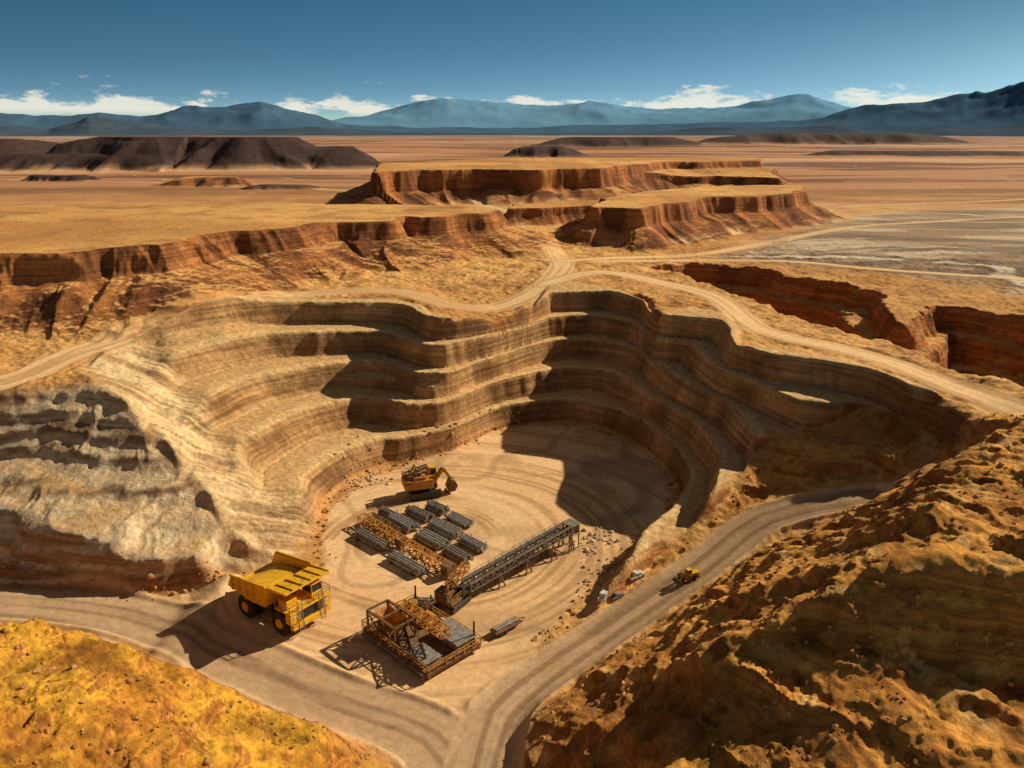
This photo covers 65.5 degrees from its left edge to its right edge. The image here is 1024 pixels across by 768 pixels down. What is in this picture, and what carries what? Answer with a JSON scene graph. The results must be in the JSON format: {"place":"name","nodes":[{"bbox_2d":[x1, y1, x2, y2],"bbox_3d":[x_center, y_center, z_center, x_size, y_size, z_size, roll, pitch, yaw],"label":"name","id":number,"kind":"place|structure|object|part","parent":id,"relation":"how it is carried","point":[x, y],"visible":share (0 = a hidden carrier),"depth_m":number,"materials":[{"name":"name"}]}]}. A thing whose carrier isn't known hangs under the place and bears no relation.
{"place":"outdoors","nodes":[
{"label":"outdoors","id":0,"kind":"place"},
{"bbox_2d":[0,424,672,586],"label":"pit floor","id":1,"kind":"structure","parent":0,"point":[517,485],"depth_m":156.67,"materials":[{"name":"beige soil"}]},
{"bbox_2d":[352,527,389,550],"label":"pipe stack","id":2,"kind":"object","parent":1,"relation":"on","point":[376,542],"visible":1,"depth_m":140.71,"materials":[{"name":"metal"}]},
{"bbox_2d":[377,505,396,516],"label":"pipe stack","id":3,"kind":"object","parent":1,"relation":"on","point":[384,510],"visible":0.81,"depth_m":151.14,"materials":[{"name":"metal"}]},
{"bbox_2d":[387,512,420,532],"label":"pipe stack","id":4,"kind":"object","parent":1,"relation":"on","point":[405,524],"visible":0.94,"depth_m":146.53,"materials":[{"name":"grey metal"}]},
{"bbox_2d":[357,512,455,577],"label":"lattice crane boom","id":5,"kind":"object","parent":1,"relation":"on","point":[448,568],"visible":1,"depth_m":138.90,"materials":[{"name":"orange paint"}]},
{"bbox_2d":[386,550,428,575],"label":"pipe stack","id":6,"kind":"object","parent":1,"relation":"on","point":[410,565],"visible":1,"depth_m":132.81,"materials":[{"name":"grey metal"}]},
{"bbox_2d":[404,505,434,522],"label":"pipe stack","id":7,"kind":"object","parent":1,"relation":"on","point":[423,515],"visible":0.98,"depth_m":150.28,"materials":[{"name":"metal"}]},
{"bbox_2d":[401,464,457,500],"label":"mining excavator","id":8,"kind":"object","parent":1,"relation":"on","point":[418,486],"visible":1,"depth_m":158.51,"materials":[{"name":"metal"}]},
{"bbox_2d":[430,469,435,473],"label":"cab windows","id":9,"kind":"structure","parent":8,"relation":"in","point":[432,471],"depth_m":160.72,"materials":[{"name":"black glass"}]},
{"bbox_2d":[413,529,450,550],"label":"pipe stack","id":10,"kind":"object","parent":1,"relation":"on","point":[430,538],"visible":0.98,"depth_m":140.63,"materials":[{"name":"grey metal"}]},
{"bbox_2d":[425,499,450,515],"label":"pipe stack","id":11,"kind":"object","parent":1,"relation":"on","point":[437,508],"visible":0.98,"depth_m":152.55,"materials":[{"name":"metal"}]},
{"bbox_2d":[427,517,464,539],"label":"pipe stack","id":12,"kind":"object","parent":1,"relation":"on","point":[445,528],"visible":0.98,"depth_m":144.62,"materials":[{"name":"grey metal"}]},
{"bbox_2d":[441,544,473,564],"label":"pipe stack","id":13,"kind":"object","parent":1,"relation":"on","point":[458,555],"visible":0.94,"depth_m":135.80,"materials":[{"name":"metal"}]},
{"bbox_2d":[444,510,473,527],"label":"pipe stack","id":14,"kind":"object","parent":1,"relation":"on","point":[460,519],"visible":0.98,"depth_m":148.76,"materials":[{"name":"grey metal"}]},
{"bbox_2d":[313,435,620,597],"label":"rubble pile","id":15,"kind":"object","parent":1,"relation":"on","point":[586,550],"visible":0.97,"depth_m":142.68,"materials":[{"name":"brown stone"}]},
{"bbox_2d":[456,534,487,553],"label":"pipe stack","id":16,"kind":"object","parent":1,"relation":"on","point":[473,543],"visible":1,"depth_m":139.39,"materials":[{"name":"grey metal"}]},
{"bbox_2d":[461,518,580,591],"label":"belt conveyor","id":17,"kind":"object","parent":1,"relation":"on","point":[571,529],"visible":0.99,"depth_m":131.81,"materials":[{"name":"metal"}]},
{"bbox_2d":[0,135,1023,767],"bbox_3d":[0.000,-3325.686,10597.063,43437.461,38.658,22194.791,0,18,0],"label":"ground","id":18,"kind":"structure","parent":0,"point":[138,461],"depth_m":144.59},
{"bbox_2d":[228,550,330,634],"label":"mining dump truck","id":19,"kind":"object","parent":18,"relation":"on","point":[277,583],"visible":1,"depth_m":117.45,"materials":[{"name":"metal"}]},
{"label":"cab windows","id":20,"kind":"part","parent":19,"relation":"part of","materials":[{"name":"black glass"}]},
{"bbox_2d":[361,585,481,679],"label":"mobile crusher platform","id":21,"kind":"structure","parent":18,"relation":"on","point":[413,634],"depth_m":111.95,"materials":[{"name":"brown metal"}]},
{"bbox_2d":[432,561,470,613],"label":"tracked feeder machine","id":22,"kind":"object","parent":18,"relation":"on","point":[454,597],"visible":0.98,"depth_m":122.16,"materials":[{"name":"metal"}]},
{"bbox_2d":[489,616,524,636],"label":"flatbed trailer","id":23,"kind":"object","parent":18,"relation":"on","point":[502,627],"visible":1,"depth_m":116.23,"materials":[{"name":"grey metal"}]},
{"bbox_2d":[0,408,1023,767],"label":"boulder debris","id":24,"kind":"object","parent":18,"relation":"on","point":[534,638],"visible":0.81,"depth_m":92.70,"materials":[{"name":"stone"}]},
{"bbox_2d":[0,133,1023,344],"bbox_3d":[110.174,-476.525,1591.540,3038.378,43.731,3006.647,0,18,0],"label":"mesa","id":25,"kind":"structure","parent":18,"relation":"on","point":[171,274],"depth_m":312.87,"materials":[{"name":"brown stone"}]},
{"bbox_2d":[598,590,607,601],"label":"pickup truck","id":26,"kind":"object","parent":18,"relation":"on","point":[603,594],"visible":1,"depth_m":121.06,"materials":[{"name":"white paint"}]},
{"bbox_2d":[609,591,624,600],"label":"pickup truck","id":27,"kind":"object","parent":18,"relation":"on","point":[615,595],"visible":1,"depth_m":122.22,"materials":[{"name":"metal"}]},
{"bbox_2d":[628,570,645,581],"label":"pickup truck","id":28,"kind":"object","parent":18,"relation":"on","point":[636,574],"visible":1,"depth_m":125.60,"materials":[{"name":"white paint"}]},
{"bbox_2d":[0,179,1023,767],"bbox_3d":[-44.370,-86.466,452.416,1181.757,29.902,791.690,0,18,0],"label":"haul road","id":29,"kind":"structure","parent":0,"point":[404,727],"depth_m":117.84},
{"bbox_2d":[672,567,699,584],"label":"wheel loader","id":30,"kind":"object","parent":29,"relation":"on","point":[694,573],"visible":1,"depth_m":121.84,"materials":[{"name":"metal"}]},
{"bbox_2d":[0,82,1023,133],"bbox_3d":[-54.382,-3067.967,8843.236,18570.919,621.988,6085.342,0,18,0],"label":"mountain range","id":31,"kind":"structure","parent":0,"point":[1003,107],"depth_m":9118.17,"materials":[{"name":"blue stone"}]},
{"bbox_2d":[0,117,1023,135],"bbox_3d":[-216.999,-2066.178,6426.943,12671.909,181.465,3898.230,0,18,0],"label":"mountain range","id":32,"kind":"structure","parent":0,"point":[91,126],"depth_m":6807.10,"materials":[{"name":"stone"}]},
{"bbox_2d":[0,0,1023,119],"label":"sky","id":33,"kind":"structure","parent":0,"point":[328,59],"materials":[{"name":"blue"}]},
{"bbox_2d":[332,94,851,127],"bbox_3d":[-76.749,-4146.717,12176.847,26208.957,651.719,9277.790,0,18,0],"label":"mountain range","id":34,"kind":"structure","parent":0,"point":[440,112],"depth_m":12823.58,"materials":[{"name":"blue stone"}]}
]}

